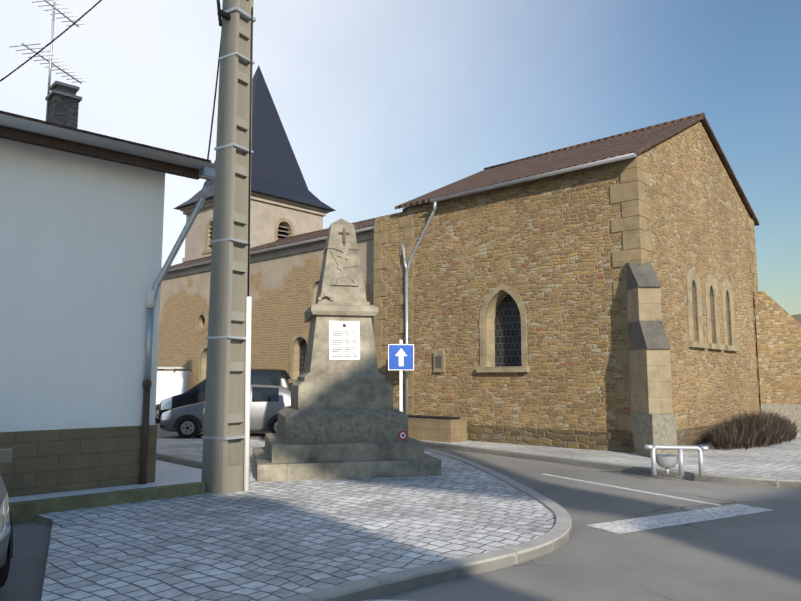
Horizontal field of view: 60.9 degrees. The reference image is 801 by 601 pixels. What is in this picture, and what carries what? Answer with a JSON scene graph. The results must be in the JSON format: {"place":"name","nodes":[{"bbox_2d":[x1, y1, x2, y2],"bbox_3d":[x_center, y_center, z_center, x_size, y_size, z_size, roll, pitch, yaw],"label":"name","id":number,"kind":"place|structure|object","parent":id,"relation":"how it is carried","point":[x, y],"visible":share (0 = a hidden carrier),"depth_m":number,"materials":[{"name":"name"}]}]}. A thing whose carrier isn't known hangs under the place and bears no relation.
{"place":"outdoors","nodes":[
{"label":"outdoors","id":0,"kind":"place"},
{"bbox_2d":[185,199,322,261],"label":"bell tower wall","id":1,"kind":"structure","parent":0,"point":[264,217],"depth_m":31.31,"materials":[{"name":"beige paint"}]},
{"bbox_2d":[180,192,328,262],"bbox_3d":[-6.990,-3.080,32.581,5.000,2.590,5.000,-6,-9,42],"label":"tower stone trim","id":2,"kind":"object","parent":1,"relation":"attached to","point":[282,229],"visible":0.21,"depth_m":31.21,"materials":[{"name":"stone"}]},
{"bbox_2d":[173,65,335,211],"bbox_3d":[-6.990,-7.992,33.149,5.500,7.300,5.500,-6,-9,42],"label":"church spire","id":3,"kind":"object","parent":2,"relation":"on","point":[276,172],"visible":0.46,"depth_m":32.19,"materials":[{"name":"grey tile"}]},
{"bbox_2d":[36,439,571,600],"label":"cobbled pavement","id":4,"kind":"structure","parent":0,"point":[269,541],"depth_m":6.89,"materials":[{"name":"grey stone"}]},
{"bbox_2d":[8,460,201,502],"bbox_3d":[-9.959,2.685,9.801,12.250,0.001,10.200,6,-9,-43],"label":"gravel bed","id":5,"kind":"object","parent":4,"relation":"on","point":[167,473],"depth_m":10.33,"materials":[{"name":"grey gravel"}]},
{"bbox_2d":[201,0,255,494],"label":"concrete utility pole","id":6,"kind":"object","parent":4,"relation":"on","point":[225,437],"visible":0.98,"depth_m":9.82,"materials":[{"name":"beige concrete"}]},
{"bbox_2d":[0,0,220,161],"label":"overhead cables","id":7,"kind":"object","parent":6,"relation":"attached to","point":[77,20],"visible":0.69,"depth_m":10.88,"materials":[{"name":"black plastic"}]},
{"bbox_2d":[252,218,440,481],"bbox_3d":[-1.111,0.724,12.470,2.950,4.550,2.950,2,-7,-13],"label":"war memorial obelisk","id":8,"kind":"object","parent":4,"relation":"on","point":[340,417],"visible":1,"depth_m":11.54,"materials":[{"name":"stone"}]},
{"bbox_2d":[375,212,402,409],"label":"stone quoins","id":9,"kind":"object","parent":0,"point":[390,276],"depth_m":19.53,"materials":[{"name":"brown stone"}]},
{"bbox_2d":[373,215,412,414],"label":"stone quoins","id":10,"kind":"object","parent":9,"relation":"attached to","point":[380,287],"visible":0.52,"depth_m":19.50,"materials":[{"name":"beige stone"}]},
{"bbox_2d":[0,422,800,600],"bbox_3d":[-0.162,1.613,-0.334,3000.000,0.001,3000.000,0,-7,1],"label":"asphalt road","id":11,"kind":"structure","parent":0,"point":[753,557],"depth_m":6.57,"materials":[{"name":"grey asphalt"}]},
{"bbox_2d":[0,448,12,587],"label":"grey car","id":12,"kind":"object","parent":11,"relation":"on","point":[6,539],"visible":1,"depth_m":5.08,"materials":[{"name":"grey metal"}]},
{"bbox_2d":[0,138,164,431],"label":"white house walls","id":13,"kind":"structure","parent":11,"relation":"on","point":[81,239],"depth_m":9.73,"materials":[{"name":"white paint"}]},
{"bbox_2d":[0,425,156,497],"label":"wall base","id":14,"kind":"object","parent":13,"relation":"attached to","point":[52,461],"visible":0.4,"depth_m":9.51,"materials":[{"name":"stone"}]},
{"bbox_2d":[0,125,209,179],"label":"roof eave","id":15,"kind":"object","parent":13,"relation":"attached to","point":[23,136],"visible":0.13,"depth_m":9.71,"materials":[{"name":"brown wood"}]},
{"bbox_2d":[0,110,210,162],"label":"house roof tiles","id":16,"kind":"object","parent":13,"relation":"on","point":[92,133],"visible":0.12,"depth_m":9.70,"materials":[{"name":"tile"}]},
{"bbox_2d":[45,81,81,127],"bbox_3d":[-5.727,-3.078,11.538,0.460,1.125,0.440,6,-9,-43],"label":"house chimney","id":17,"kind":"object","parent":16,"relation":"on","point":[64,99],"visible":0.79,"depth_m":11.43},
{"bbox_2d":[9,0,85,121],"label":"tv antenna","id":18,"kind":"object","parent":17,"relation":"attached to","point":[50,63],"visible":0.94,"depth_m":11.65,"materials":[{"name":"silver metal"}]},
{"bbox_2d":[0,114,214,484],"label":"gutter downpipe","id":19,"kind":"object","parent":13,"relation":"attached to","point":[206,170],"visible":0.9,"depth_m":10.16,"materials":[{"name":"grey metal"}]},
{"bbox_2d":[9,482,204,523],"bbox_3d":[-6.666,2.232,5.801,10.700,0.260,0.180,6,-9,-43],"label":"gravel kerb mossy","id":20,"kind":"object","parent":11,"relation":"on","point":[24,511],"visible":0.6,"depth_m":8.39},
{"bbox_2d":[155,367,191,422],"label":"white van ladders","id":21,"kind":"object","parent":11,"relation":"on","point":[171,383],"visible":0.17,"depth_m":25.90,"materials":[{"name":"white"}]},
{"bbox_2d":[156,452,201,468],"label":"curb","id":22,"kind":"structure","parent":11,"relation":"on","point":[180,460],"depth_m":12.51,"materials":[{"name":"concrete"}]},
{"bbox_2d":[159,384,290,438],"bbox_3d":[-4.847,3.213,19.993,4.080,1.483,2.030,1,-7,-9],"label":"silver hatchback car","id":23,"kind":"object","parent":11,"relation":"on","point":[268,403],"visible":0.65,"depth_m":19.25,"materials":[{"name":"grey metal"}]},
{"bbox_2d":[158,369,292,420],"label":"car windows","id":24,"kind":"structure","parent":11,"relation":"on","point":[195,394],"depth_m":22.24,"materials":[{"name":"black glass"}]},
{"bbox_2d":[157,239,374,387],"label":"church nave walls","id":25,"kind":"structure","parent":11,"relation":"on","point":[279,287],"depth_m":24.17,"materials":[{"name":"beige brick"}]},
{"bbox_2d":[164,229,373,383],"bbox_3d":[-5.935,1.446,25.149,17.000,6.190,0.410,-6,-9,42],"label":"nave stone trim","id":26,"kind":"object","parent":25,"relation":"attached to","point":[297,360],"visible":0.33,"depth_m":23.02,"materials":[{"name":"beige stone"}]},
{"bbox_2d":[161,212,400,268],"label":"nave roof","id":27,"kind":"structure","parent":25,"relation":"on","point":[322,233],"depth_m":26.33,"materials":[{"name":"tile"}]},
{"bbox_2d":[363,599,405,600],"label":"road marking","id":28,"kind":"object","parent":11,"relation":"on","point":[381,600],"depth_m":5.07,"materials":[{"name":"paint"}]},
{"bbox_2d":[276,449,571,600],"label":"kerb","id":29,"kind":"structure","parent":11,"relation":"on","point":[560,529],"depth_m":5.78,"materials":[{"name":"concrete"}]},
{"bbox_2d":[420,440,800,488],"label":"kerb","id":30,"kind":"structure","parent":11,"relation":"on","point":[644,468],"depth_m":12.10,"materials":[{"name":"concrete"}]},
{"bbox_2d":[424,431,800,488],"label":"sidewalk","id":31,"kind":"structure","parent":11,"relation":"on","point":[783,460],"depth_m":13.50,"materials":[{"name":"concrete"}]},
{"bbox_2d":[388,340,413,411],"bbox_3d":[0.015,2.353,18.240,0.700,2.600,0.074,0,-7,-3],"label":"one way sign","id":32,"kind":"object","parent":31,"relation":"on","point":[401,357],"visible":0.9,"depth_m":18.29,"materials":[{"name":"blue metal"}]},
{"bbox_2d":[407,415,466,442],"bbox_3d":[0.717,3.304,17.634,2.000,0.610,0.660,-6,-9,42],"label":"stone trough","id":33,"kind":"object","parent":31,"relation":"on","point":[438,428],"visible":0.64,"depth_m":17.10,"materials":[{"name":"beige stone"}]},
{"bbox_2d":[708,408,798,450],"bbox_3d":[8.761,3.053,16.773,1.623,0.880,5.554,-6,-9,42],"label":"bare hedge shrub","id":34,"kind":"object","parent":31,"relation":"on","point":[760,430],"visible":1,"depth_m":15.68,"materials":[{"name":"brown plant"}]},
{"bbox_2d":[543,474,720,505],"bbox_3d":[3.335,2.847,10.366,0.100,0.001,3.430,4,-8,-30],"label":"line marking","id":35,"kind":"object","parent":11,"relation":"on","point":[636,490],"visible":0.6,"depth_m":10.09,"materials":[{"name":"paint"}]},
{"bbox_2d":[645,445,708,475],"bbox_3d":[4.497,2.597,11.124,0.960,0.478,0.361,-2,-7,13],"label":"metal barrier","id":36,"kind":"object","parent":11,"relation":"on","point":[666,461],"visible":1,"depth_m":11.01,"materials":[{"name":"grey metal"}]},
{"bbox_2d":[587,504,772,533],"bbox_3d":[3.400,2.588,8.130,2.710,0.001,0.500,4,-8,-29],"label":"stop line marking","id":37,"kind":"object","parent":11,"relation":"on","point":[653,522],"visible":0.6,"depth_m":8.06,"materials":[{"name":"paint"}]},
{"bbox_2d":[0,0,800,314],"label":"sky","id":38,"kind":"structure","parent":0,"point":[381,106],"materials":[{"name":"blue"}]},
{"bbox_2d":[403,121,758,433],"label":"church choir walls","id":39,"kind":"structure","parent":0,"point":[544,248],"depth_m":16.73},
{"bbox_2d":[168,153,636,414],"bbox_3d":[-3.706,0.933,22.438,24.000,6.345,0.510,-6,-9,42],"label":"gutter and downpipe","id":40,"kind":"object","parent":39,"relation":"attached to","point":[570,169],"visible":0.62,"depth_m":18.54,"materials":[{"name":"grey metal"}]},
{"bbox_2d":[395,113,758,225],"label":"roof","id":41,"kind":"structure","parent":39,"relation":"on","point":[638,141],"depth_m":18.61,"materials":[{"name":"brown tile"}]},
{"bbox_2d":[434,153,760,452],"bbox_3d":[5.684,0.660,19.919,7.400,6.659,8.932,-6,-9,42],"label":"stone trim","id":42,"kind":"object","parent":39,"relation":"attached to","point":[506,332],"visible":0.62,"depth_m":16.44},
{"bbox_2d":[626,262,677,457],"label":"buttress","id":43,"kind":"structure","parent":39,"relation":"attached to","point":[653,416],"depth_m":13.93,"materials":[{"name":"beige stone"}]},
{"bbox_2d":[753,291,800,430],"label":"stone wall","id":44,"kind":"structure","parent":0,"point":[778,339],"depth_m":20.47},
{"bbox_2d":[791,314,800,323],"bbox_3d":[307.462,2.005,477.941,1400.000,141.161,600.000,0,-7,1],"label":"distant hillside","id":45,"kind":"structure","parent":0,"point":[797,317],"depth_m":750.12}
]}

